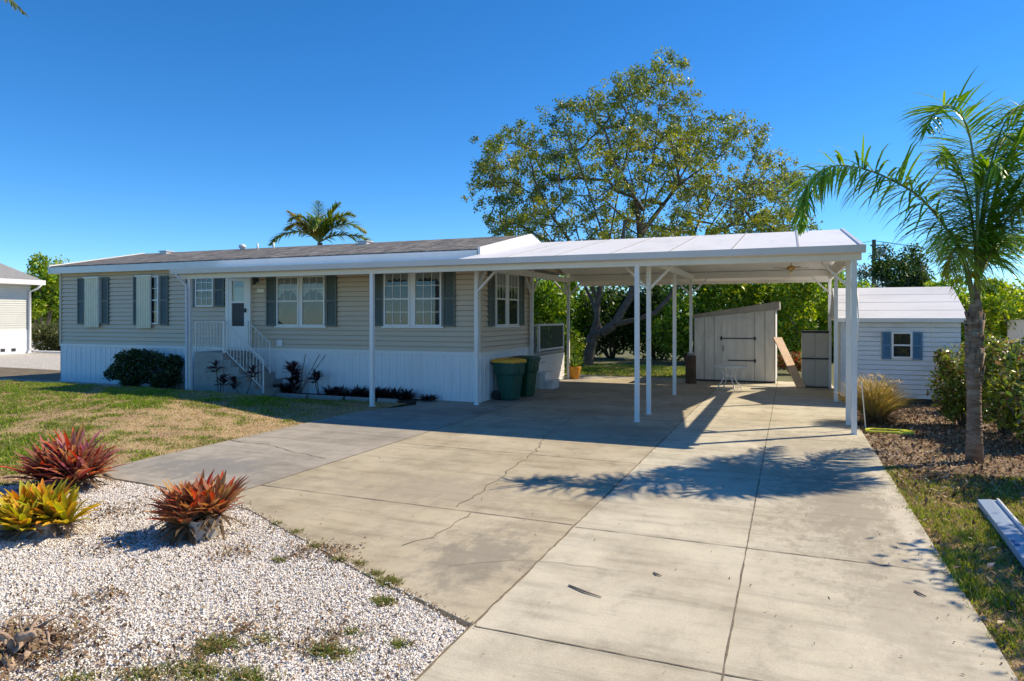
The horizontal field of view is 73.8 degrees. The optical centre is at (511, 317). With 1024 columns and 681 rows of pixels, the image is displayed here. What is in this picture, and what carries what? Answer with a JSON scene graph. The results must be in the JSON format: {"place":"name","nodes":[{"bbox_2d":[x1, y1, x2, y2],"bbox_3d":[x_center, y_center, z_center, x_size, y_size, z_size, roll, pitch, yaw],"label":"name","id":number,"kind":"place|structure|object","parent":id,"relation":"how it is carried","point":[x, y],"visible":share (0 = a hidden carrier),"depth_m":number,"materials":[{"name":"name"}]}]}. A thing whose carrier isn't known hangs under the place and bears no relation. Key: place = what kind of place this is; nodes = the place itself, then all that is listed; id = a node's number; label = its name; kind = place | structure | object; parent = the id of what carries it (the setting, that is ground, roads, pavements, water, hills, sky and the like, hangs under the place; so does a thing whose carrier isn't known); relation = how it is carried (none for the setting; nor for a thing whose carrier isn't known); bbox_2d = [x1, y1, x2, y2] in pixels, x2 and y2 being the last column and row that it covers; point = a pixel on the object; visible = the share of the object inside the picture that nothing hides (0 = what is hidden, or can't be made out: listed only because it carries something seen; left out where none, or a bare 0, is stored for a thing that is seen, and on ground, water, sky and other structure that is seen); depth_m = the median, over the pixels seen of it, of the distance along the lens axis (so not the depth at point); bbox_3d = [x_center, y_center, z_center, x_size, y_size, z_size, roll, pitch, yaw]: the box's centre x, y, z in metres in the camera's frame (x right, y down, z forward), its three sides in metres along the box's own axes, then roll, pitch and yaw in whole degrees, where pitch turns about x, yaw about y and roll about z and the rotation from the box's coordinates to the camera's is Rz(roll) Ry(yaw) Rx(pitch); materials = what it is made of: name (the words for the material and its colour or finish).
{"place":"outdoors","nodes":[
{"label":"outdoors","id":0,"kind":"place"},
{"bbox_2d":[0,344,59,369],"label":"gravel lot","id":1,"kind":"structure","parent":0,"point":[45,361],"depth_m":34.44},
{"bbox_2d":[0,263,59,353],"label":"neighbour house","id":2,"kind":"structure","parent":1,"relation":"on","point":[15,311],"depth_m":40.87,"materials":[{"name":"grey"}]},
{"bbox_2d":[31,288,58,330],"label":"leafy tree","id":3,"kind":"object","parent":1,"relation":"on","point":[52,316],"visible":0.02,"depth_m":50.59,"materials":[{"name":"green plant"}]},
{"bbox_2d":[31,321,59,350],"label":"shrub","id":4,"kind":"object","parent":1,"relation":"on","point":[47,337],"visible":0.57,"depth_m":43.39,"materials":[{"name":"green plant"}]},
{"bbox_2d":[26,251,69,340],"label":"leafy tree","id":5,"kind":"object","parent":1,"relation":"on","point":[40,306],"visible":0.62,"depth_m":49.11,"materials":[{"name":"green plant"}]},
{"bbox_2d":[0,367,59,380],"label":"dirt verge","id":6,"kind":"structure","parent":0,"point":[30,374],"depth_m":26.07,"materials":[{"name":"soil"}]},
{"bbox_2d":[0,378,141,386],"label":"path","id":7,"kind":"structure","parent":0,"point":[79,383],"depth_m":22.61,"materials":[{"name":"grey concrete"}]},
{"bbox_2d":[0,383,406,485],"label":"lawn","id":8,"kind":"structure","parent":0,"point":[130,427],"depth_m":13.37,"materials":[{"name":"plant"}]},
{"bbox_2d":[205,360,231,391],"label":"ti plant","id":9,"kind":"object","parent":8,"relation":"on","point":[222,378],"visible":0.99,"depth_m":18.61,"materials":[{"name":"black plant"}]},
{"bbox_2d":[194,321,284,396],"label":"front steps","id":10,"kind":"structure","parent":8,"relation":"on","point":[233,362],"depth_m":19.04,"materials":[{"name":"white wood"}]},
{"bbox_2d":[226,365,261,393],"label":"ti plant","id":11,"kind":"object","parent":8,"relation":"on","point":[234,382],"visible":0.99,"depth_m":18.26,"materials":[{"name":"black plant"}]},
{"bbox_2d":[345,396,375,400],"bbox_3d":[-3.960,2.143,17.803,0.902,0.115,0.100,0,0,22],"label":"edging stone","id":12,"kind":"object","parent":8,"relation":"on","point":[359,398],"visible":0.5,"depth_m":17.76,"materials":[{"name":"concrete"}]},
{"bbox_2d":[377,398,397,402],"bbox_3d":[-3.191,2.143,17.491,0.582,0.115,0.100,0,0,22],"label":"edging stone","id":13,"kind":"object","parent":8,"relation":"on","point":[387,400],"visible":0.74,"depth_m":17.44,"materials":[{"name":"concrete"}]},
{"bbox_2d":[0,477,466,680],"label":"gravel bed","id":14,"kind":"object","parent":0,"point":[298,677],"visible":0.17,"depth_m":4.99,"materials":[{"name":"white gravel"}]},
{"bbox_2d":[0,478,103,541],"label":"bromeliad","id":15,"kind":"object","parent":14,"relation":"on","point":[38,511],"visible":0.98,"depth_m":6.69,"materials":[{"name":"yellow plant"}]},
{"bbox_2d":[0,600,114,680],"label":"root stump","id":16,"kind":"object","parent":14,"relation":"on","point":[27,642],"visible":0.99,"depth_m":4.36,"materials":[{"name":"dry brown wood"}]},
{"bbox_2d":[0,422,132,492],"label":"bromeliad","id":17,"kind":"object","parent":14,"relation":"on","point":[61,456],"visible":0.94,"depth_m":8.55,"materials":[{"name":"red plant"}]},
{"bbox_2d":[144,469,248,546],"bbox_3d":[-3.132,1.896,6.801,0.963,0.770,0.941,0,0,-30],"label":"bromeliad","id":18,"kind":"object","parent":14,"relation":"on","point":[194,512],"visible":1,"depth_m":6.62,"materials":[{"name":"red plant"}]},
{"bbox_2d":[0,476,455,680],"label":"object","id":19,"kind":"object","parent":14,"relation":"on","point":[112,592],"visible":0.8,"depth_m":4.87,"materials":[{"name":"white gravel"}]},
{"bbox_2d":[40,519,419,680],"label":"weeds","id":20,"kind":"object","parent":14,"relation":"on","point":[385,600],"visible":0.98,"depth_m":4.36,"materials":[{"name":"green plant"}]},
{"bbox_2d":[104,375,602,489],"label":"driveway","id":21,"kind":"structure","parent":0,"point":[332,439],"depth_m":11.44,"materials":[{"name":"grey concrete"}]},
{"bbox_2d":[419,394,437,400],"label":"ground cover plant","id":22,"kind":"object","parent":21,"relation":"on","point":[426,397],"visible":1,"depth_m":17.46,"materials":[{"name":"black plant"}]},
{"bbox_2d":[490,358,526,399],"bbox_3d":[-0.100,1.603,17.837,0.797,1.094,0.683,0,0,32],"label":"wheeled bin","id":23,"kind":"object","parent":21,"relation":"on","point":[508,372],"visible":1,"depth_m":17.61,"materials":[{"name":"green plastic"}]},
{"bbox_2d":[508,355,540,395],"bbox_3d":[0.308,1.597,18.684,0.806,1.105,0.690,0,0,28],"label":"wheeled bin","id":24,"kind":"object","parent":21,"relation":"on","point":[531,369],"visible":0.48,"depth_m":18.41,"materials":[{"name":"green plastic"}]},
{"bbox_2d":[534,323,563,388],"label":"side deck","id":25,"kind":"structure","parent":21,"relation":"on","point":[550,373],"depth_m":21.94,"materials":[{"name":"white wood"}]},
{"bbox_2d":[566,353,585,378],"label":"potted plant","id":26,"kind":"object","parent":21,"relation":"on","point":[574,369],"visible":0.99,"depth_m":23.76,"materials":[{"name":"green plant"}]},
{"bbox_2d":[293,393,421,403],"bbox_3d":[-4.535,2.195,18.447,4.900,0.110,0.560,0,0,22],"label":"flower bed","id":27,"kind":"object","parent":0,"point":[409,401],"visible":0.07,"depth_m":17.77,"materials":[{"name":"soil"}]},
{"bbox_2d":[270,382,302,392],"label":"ground cover plant","id":28,"kind":"object","parent":27,"relation":"on","point":[287,389],"visible":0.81,"depth_m":19.07,"materials":[{"name":"black plant"}]},
{"bbox_2d":[281,354,325,393],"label":"ti plant","id":29,"kind":"object","parent":27,"relation":"on","point":[293,371],"visible":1,"depth_m":19.01,"materials":[{"name":"black plant"}]},
{"bbox_2d":[306,368,323,394],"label":"ti plant","id":30,"kind":"object","parent":27,"relation":"on","point":[316,376],"visible":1,"depth_m":18.69,"materials":[{"name":"black plant"}]},
{"bbox_2d":[317,385,349,395],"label":"ground cover plant","id":31,"kind":"object","parent":27,"relation":"on","point":[336,390],"visible":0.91,"depth_m":18.49,"materials":[{"name":"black plant"}]},
{"bbox_2d":[341,384,368,396],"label":"ground cover plant","id":32,"kind":"object","parent":27,"relation":"on","point":[356,391],"visible":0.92,"depth_m":18.21,"materials":[{"name":"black plant"}]},
{"bbox_2d":[360,387,387,397],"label":"ground cover plant","id":33,"kind":"object","parent":27,"relation":"on","point":[377,392],"visible":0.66,"depth_m":17.98,"materials":[{"name":"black plant"}]},
{"bbox_2d":[379,387,416,399],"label":"ground cover plant","id":34,"kind":"object","parent":27,"relation":"on","point":[406,394],"visible":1,"depth_m":17.75,"materials":[{"name":"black plant"}]},
{"bbox_2d":[232,376,719,626],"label":"driveway","id":35,"kind":"structure","parent":0,"point":[551,486],"depth_m":8.52,"materials":[{"name":"concrete"}]},
{"bbox_2d":[231,503,458,617],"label":"marble chips","id":36,"kind":"object","parent":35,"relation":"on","point":[413,595],"visible":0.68,"depth_m":5.87,"materials":[{"name":"white gravel"}]},
{"bbox_2d":[214,413,607,569],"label":"driveway cracks","id":37,"kind":"object","parent":35,"relation":"on","point":[459,503],"visible":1,"depth_m":8.40,"materials":[{"name":"grey concrete"}]},
{"bbox_2d":[169,228,865,434],"bbox_3d":[0.473,-0.044,20.211,16.890,4.392,10.440,0,0,22],"label":"carport","id":38,"kind":"object","parent":35,"relation":"on","point":[649,264],"visible":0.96,"depth_m":16.28,"materials":[{"name":"metal"}]},
{"bbox_2d":[774,263,808,274],"bbox_3d":[6.818,-1.495,16.659,0.672,0.910,0.672,0,0,44],"label":"ceiling fan","id":39,"kind":"object","parent":38,"relation":"hanging from","point":[791,267],"visible":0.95,"depth_m":16.60,"materials":[{"name":"brown wood"}]},
{"bbox_2d":[241,425,1012,680],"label":"edge litter","id":40,"kind":"object","parent":35,"relation":"on","point":[466,615],"visible":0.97,"depth_m":6.02,"materials":[{"name":"brown plant"}]},
{"bbox_2d":[685,353,696,383],"bbox_3d":[5.831,1.665,22.244,0.381,1.010,0.380,0,0,22],"label":"black trash bin","id":41,"kind":"object","parent":35,"relation":"on","point":[690,370],"visible":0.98,"depth_m":22.10,"materials":[{"name":"plastic"}]},
{"bbox_2d":[1,340,983,485],"bbox_3d":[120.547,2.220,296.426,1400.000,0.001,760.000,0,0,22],"label":"ground","id":42,"kind":"structure","parent":0,"point":[626,357],"depth_m":33.52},
{"bbox_2d":[0,0,27,16],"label":"palm tree","id":43,"kind":"object","parent":42,"relation":"on","point":[13,4],"visible":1,"depth_m":8.95,"materials":[{"name":"green plant"}]},
{"bbox_2d":[102,347,164,386],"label":"round bush","id":44,"kind":"object","parent":42,"relation":"on","point":[129,368],"visible":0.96,"depth_m":20.40,"materials":[{"name":"green plant"}]},
{"bbox_2d":[146,352,184,388],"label":"round bush","id":45,"kind":"object","parent":42,"relation":"on","point":[168,375],"visible":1,"depth_m":20.29,"materials":[{"name":"green plant"}]},
{"bbox_2d":[275,393,307,398],"bbox_3d":[-6.029,2.143,18.645,1.047,0.115,0.100,0,0,22],"label":"edging stone","id":46,"kind":"object","parent":42,"relation":"on","point":[289,395],"visible":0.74,"depth_m":18.58,"materials":[{"name":"concrete"}]},
{"bbox_2d":[48,234,567,402],"bbox_3d":[-6.810,-0.184,23.337,16.000,4.767,7.355,0,0,22],"label":"mobile home","id":47,"kind":"object","parent":42,"relation":"on","point":[109,307],"visible":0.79,"depth_m":19.35,"materials":[{"name":"beige plastic"}]},
{"bbox_2d":[99,278,100,323],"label":"window","id":48,"kind":"structure","parent":47,"relation":"in","point":[99,278],"depth_m":22.38,"materials":[{"name":"white glass"}]},
{"bbox_2d":[151,276,159,323],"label":"window","id":49,"kind":"structure","parent":47,"relation":"in","point":[155,283],"depth_m":21.47,"materials":[{"name":"white glass"}]},
{"bbox_2d":[195,278,213,306],"bbox_3d":[-9.317,-0.815,20.697,0.721,0.990,0.075,0,0,22],"label":"window","id":50,"kind":"structure","parent":47,"relation":"in","point":[204,288],"depth_m":20.70,"materials":[{"name":"white glass"}]},
{"bbox_2d":[229,278,246,347],"bbox_3d":[-8.087,-0.131,20.167,0.701,2.041,0.130,0,0,22],"label":"door","id":51,"kind":"structure","parent":47,"relation":"in","point":[237,286],"depth_m":20.17,"materials":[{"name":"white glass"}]},
{"bbox_2d":[276,276,298,325],"bbox_3d":[-6.403,-0.460,19.512,0.785,1.420,0.075,0,0,22],"label":"window","id":52,"kind":"structure","parent":47,"relation":"in","point":[287,287],"depth_m":19.51,"materials":[{"name":"white glass"}]},
{"bbox_2d":[301,275,325,325],"bbox_3d":[-5.581,-0.460,19.178,0.805,1.420,0.075,0,0,22],"label":"window","id":53,"kind":"structure","parent":47,"relation":"in","point":[313,299],"depth_m":19.17,"materials":[{"name":"white glass"}]},
{"bbox_2d":[383,273,409,325],"bbox_3d":[-3.055,-0.486,18.151,0.800,1.442,0.075,0,0,22],"label":"window","id":54,"kind":"structure","parent":47,"relation":"in","point":[396,286],"depth_m":18.16,"materials":[{"name":"white glass"}]},
{"bbox_2d":[414,272,441,325],"bbox_3d":[-2.193,-0.486,17.800,0.813,1.442,0.075,0,0,22],"label":"window","id":55,"kind":"structure","parent":47,"relation":"in","point":[428,285],"depth_m":17.80,"materials":[{"name":"white glass"}]},
{"bbox_2d":[495,272,506,325],"bbox_3d":[-0.307,-0.496,18.445,0.075,1.462,0.725,0,0,22],"label":"window","id":56,"kind":"structure","parent":47,"relation":"in","point":[500,278],"depth_m":18.44,"materials":[{"name":"white glass"}]},
{"bbox_2d":[508,274,518,325],"bbox_3d":[0.019,-0.496,19.245,0.075,1.462,0.781,0,0,22],"label":"window","id":57,"kind":"structure","parent":47,"relation":"in","point":[513,280],"depth_m":19.31,"materials":[{"name":"white glass"}]},
{"bbox_2d":[268,200,373,246],"bbox_3d":[-9.161,-1.775,32.959,4.902,7.966,2.742,0,0,-25],"label":"coconut palm","id":58,"kind":"object","parent":42,"relation":"on","point":[313,227],"visible":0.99,"depth_m":32.83,"materials":[{"name":"green plant"}]},
{"bbox_2d":[308,394,343,399],"bbox_3d":[-4.972,2.143,18.215,1.102,0.115,0.100,0,0,22],"label":"edging stone","id":59,"kind":"object","parent":42,"relation":"on","point":[325,397],"visible":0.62,"depth_m":18.16,"materials":[{"name":"concrete"}]},
{"bbox_2d":[32,294,967,328],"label":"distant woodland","id":60,"kind":"object","parent":42,"relation":"on","point":[687,296],"visible":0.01,"depth_m":94.05,"materials":[{"name":"green plant"}]},
{"bbox_2d":[534,275,578,327],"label":"shrub","id":61,"kind":"object","parent":42,"relation":"on","point":[546,291],"visible":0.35,"depth_m":35.35,"materials":[{"name":"green plant"}]},
{"bbox_2d":[550,274,604,356],"bbox_3d":[3.201,-0.622,38.075,4.358,5.828,3.334,0,0,0],"label":"shrub","id":62,"kind":"object","parent":42,"relation":"on","point":[578,324],"visible":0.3,"depth_m":37.24,"materials":[{"name":"green plant"}]},
{"bbox_2d":[573,286,660,357],"bbox_3d":[5.508,0.048,37.204,4.888,4.489,3.964,0,0,0],"label":"shrub","id":63,"kind":"object","parent":42,"relation":"on","point":[608,299],"visible":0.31,"depth_m":36.63,"materials":[{"name":"green plant"}]},
{"bbox_2d":[460,46,822,365],"bbox_3d":[5.854,-5.238,30.593,16.804,15.060,10.994,0,0,3],"label":"oak tree","id":64,"kind":"object","parent":42,"relation":"on","point":[700,187],"visible":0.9,"depth_m":29.11,"materials":[{"name":"green plant"}]},
{"bbox_2d":[602,285,687,359],"bbox_3d":[7.049,-0.032,35.901,4.842,4.645,3.308,0,0,23],"label":"shrub","id":65,"kind":"object","parent":42,"relation":"on","point":[627,330],"visible":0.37,"depth_m":35.57,"materials":[{"name":"green plant"}]},
{"bbox_2d":[651,284,726,361],"bbox_3d":[8.524,-0.700,32.856,4.109,5.958,3.220,0,0,0],"label":"shrub","id":66,"kind":"object","parent":42,"relation":"on","point":[701,303],"visible":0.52,"depth_m":32.55,"materials":[{"name":"green plant"}]},
{"bbox_2d":[692,283,760,313],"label":"shrub","id":67,"kind":"object","parent":42,"relation":"on","point":[730,296],"visible":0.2,"depth_m":32.50,"materials":[{"name":"green plant"}]},
{"bbox_2d":[725,283,805,347],"bbox_3d":[12.305,-0.705,33.571,3.946,5.972,3.409,0,0,0],"label":"shrub","id":68,"kind":"object","parent":42,"relation":"on","point":[752,292],"visible":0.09,"depth_m":32.35,"materials":[{"name":"green plant"}]},
{"bbox_2d":[777,351,800,373],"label":"shrub","id":69,"kind":"object","parent":42,"relation":"on","point":[796,357],"visible":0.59,"depth_m":26.36,"materials":[{"name":"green plant"}]},
{"bbox_2d":[752,270,845,361],"bbox_3d":[13.015,-0.473,31.143,3.737,5.516,3.667,0,0,0],"label":"shrub","id":70,"kind":"object","parent":42,"relation":"on","point":[794,298],"visible":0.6,"depth_m":30.60,"materials":[{"name":"green plant"}]},
{"bbox_2d":[795,270,873,361],"bbox_3d":[15.819,-0.378,33.631,3.635,5.338,3.548,0,0,45],"label":"shrub","id":71,"kind":"object","parent":42,"relation":"on","point":[823,325],"visible":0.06,"depth_m":33.29,"materials":[{"name":"green plant"}]},
{"bbox_2d":[857,261,897,287],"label":"sparse tree","id":72,"kind":"object","parent":42,"relation":"on","point":[864,274],"visible":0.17,"depth_m":60.24,"materials":[{"name":"green plant"}]},
{"bbox_2d":[868,241,934,287],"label":"evergreen tree","id":73,"kind":"object","parent":42,"relation":"on","point":[884,271],"visible":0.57,"depth_m":45.61,"materials":[{"name":"green plant"}]},
{"bbox_2d":[862,240,1017,283],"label":"utility pole","id":74,"kind":"object","parent":42,"relation":"on","point":[874,244],"visible":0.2,"depth_m":61.85,"materials":[{"name":"brown wood"}]},
{"bbox_2d":[927,272,1018,352],"bbox_3d":[19.148,0.149,29.006,4.049,4.287,3.277,0,0,0],"label":"leafy tree","id":75,"kind":"object","parent":42,"relation":"on","point":[955,289],"visible":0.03,"depth_m":29.53,"materials":[{"name":"green plant"}]},
{"bbox_2d":[956,276,1023,341],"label":"leafy tree","id":76,"kind":"object","parent":42,"relation":"on","point":[995,321],"visible":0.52,"depth_m":20.43,"materials":[{"name":"green plant"}]},
{"bbox_2d":[0,0,1023,312],"label":"sky","id":77,"kind":"structure","parent":0,"point":[128,127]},
{"bbox_2d":[564,363,684,377],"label":"lawn","id":78,"kind":"structure","parent":0,"point":[620,373],"depth_m":26.48,"materials":[{"name":"green plant"}]},
{"bbox_2d":[534,317,586,369],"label":"shrub","id":79,"kind":"object","parent":78,"relation":"on","point":[576,345],"visible":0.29,"depth_m":27.41,"materials":[{"name":"green plant"}]},
{"bbox_2d":[416,381,1017,680],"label":"driveway","id":80,"kind":"structure","parent":0,"point":[869,621],"depth_m":5.60,"materials":[{"name":"concrete"}]},
{"bbox_2d":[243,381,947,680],"bbox_3d":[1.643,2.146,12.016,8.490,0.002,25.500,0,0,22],"label":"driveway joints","id":81,"kind":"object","parent":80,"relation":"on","point":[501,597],"visible":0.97,"depth_m":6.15,"materials":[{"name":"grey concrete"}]},
{"bbox_2d":[269,404,968,671],"bbox_3d":[1.523,2.140,10.105,7.184,0.035,12.060,0,0,22],"label":"driveway debris","id":82,"kind":"object","parent":80,"relation":"on","point":[633,538],"visible":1,"depth_m":6.72,"materials":[{"name":"brown plant"}]},
{"bbox_2d":[711,364,747,389],"bbox_3d":[6.524,1.796,20.503,1.050,0.715,1.050,0,0,22],"label":"patio table","id":83,"kind":"object","parent":80,"relation":"on","point":[725,366],"visible":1,"depth_m":20.40,"materials":[{"name":"grey metal"}]},
{"bbox_2d":[692,301,780,382],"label":"garden shed","id":84,"kind":"structure","parent":80,"relation":"on","point":[745,335],"depth_m":22.59,"materials":[{"name":"wood"}]},
{"bbox_2d":[720,319,755,378],"bbox_3d":[7.483,1.040,22.595,1.120,1.980,0.058,0,0,22],"label":"door","id":85,"kind":"structure","parent":84,"relation":"in","point":[737,338],"depth_m":22.59,"materials":[{"name":"wood"}]},
{"bbox_2d":[773,337,805,387],"bbox_3d":[8.650,1.390,21.311,0.301,1.503,1.326,0,0,-10],"label":"plank","id":86,"kind":"object","parent":80,"relation":"on","point":[789,363],"visible":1,"depth_m":21.27,"materials":[{"name":"brown wood"}]},
{"bbox_2d":[801,330,828,387],"bbox_3d":[9.307,1.280,20.974,0.770,1.740,0.460,0,0,22],"label":"storage cabinet","id":87,"kind":"object","parent":80,"relation":"on","point":[814,359],"visible":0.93,"depth_m":20.77,"materials":[{"name":"beige plastic"}]},
{"bbox_2d":[828,371,928,427],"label":"fountain grass","id":88,"kind":"object","parent":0,"point":[878,400],"depth_m":13.66,"materials":[{"name":"beige plant"}]},
{"bbox_2d":[833,385,1023,477],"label":"mulch bed","id":89,"kind":"object","parent":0,"point":[1014,470],"visible":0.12,"depth_m":11.19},
{"bbox_2d":[865,428,914,433],"bbox_3d":[7.032,2.121,12.718,0.817,0.051,0.381,0,0,22],"label":"garden hose","id":90,"kind":"object","parent":89,"relation":"on","point":[892,431],"visible":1,"depth_m":12.70,"materials":[{"name":"rubber"}]},
{"bbox_2d":[829,287,965,404],"bbox_3d":[10.378,0.690,18.698,2.920,3.020,3.660,0,0,22],"label":"garden hut","id":91,"kind":"object","parent":89,"relation":"on","point":[904,333],"visible":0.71,"depth_m":17.26,"materials":[{"name":"white wood"}]},
{"bbox_2d":[838,323,839,391],"bbox_3d":[9.005,1.090,18.846,0.025,1.880,0.900,0,0,22],"label":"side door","id":92,"kind":"structure","parent":91,"relation":"in","point":[838,323],"depth_m":18.49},
{"bbox_2d":[892,332,912,358],"bbox_3d":[9.789,0.700,17.137,0.460,0.664,0.075,0,0,22],"label":"window","id":93,"kind":"structure","parent":91,"relation":"in","point":[902,342],"depth_m":17.12,"materials":[{"name":"white glass"}]},
{"bbox_2d":[774,67,1023,463],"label":"palm tree","id":94,"kind":"object","parent":89,"relation":"on","point":[989,239],"visible":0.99,"depth_m":10.15,"materials":[{"name":"green plant"}]},
{"bbox_2d":[842,399,1023,680],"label":"leaf litter","id":95,"kind":"object","parent":89,"relation":"on","point":[1002,436],"visible":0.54,"depth_m":10.52,"materials":[{"name":"brown plant"}]},
{"bbox_2d":[925,345,993,425],"bbox_3d":[8.991,1.396,13.488,1.275,1.692,1.422,0,0,-30],"label":"hedge shrub","id":96,"kind":"object","parent":89,"relation":"on","point":[950,391],"visible":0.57,"depth_m":13.55,"materials":[{"name":"green plant"}]},
{"bbox_2d":[951,333,1014,380],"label":"hedge shrub","id":97,"kind":"object","parent":89,"relation":"on","point":[961,354],"visible":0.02,"depth_m":15.79,"materials":[{"name":"green plant"}]},
{"bbox_2d":[955,331,1022,436],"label":"hedge shrub","id":98,"kind":"object","parent":89,"relation":"on","point":[990,359],"visible":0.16,"depth_m":12.61,"materials":[{"name":"green plant"}]},
{"bbox_2d":[981,340,1023,443],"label":"hedge shrub","id":99,"kind":"object","parent":89,"relation":"on","point":[994,406],"visible":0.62,"depth_m":11.60,"materials":[{"name":"green plant"}]},
{"bbox_2d":[991,328,1023,432],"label":"hedge shrub","id":100,"kind":"object","parent":89,"relation":"on","point":[1018,384],"visible":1,"depth_m":9.63,"materials":[{"name":"green plant"}]},
{"bbox_2d":[882,464,1023,680],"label":"lawn","id":101,"kind":"structure","parent":0,"point":[1017,661],"depth_m":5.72,"materials":[{"name":"green plant"}]},
{"bbox_2d":[977,498,1023,566],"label":"metal panel","id":102,"kind":"object","parent":101,"relation":"on","point":[1007,525],"visible":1,"depth_m":6.83,"materials":[{"name":"paint"}]},
{"bbox_2d":[1005,320,1023,343],"bbox_3d":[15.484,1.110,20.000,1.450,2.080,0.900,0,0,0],"label":"building","id":103,"kind":"structure","parent":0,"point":[1016,333],"depth_m":20.03,"materials":[{"name":"white metal"}]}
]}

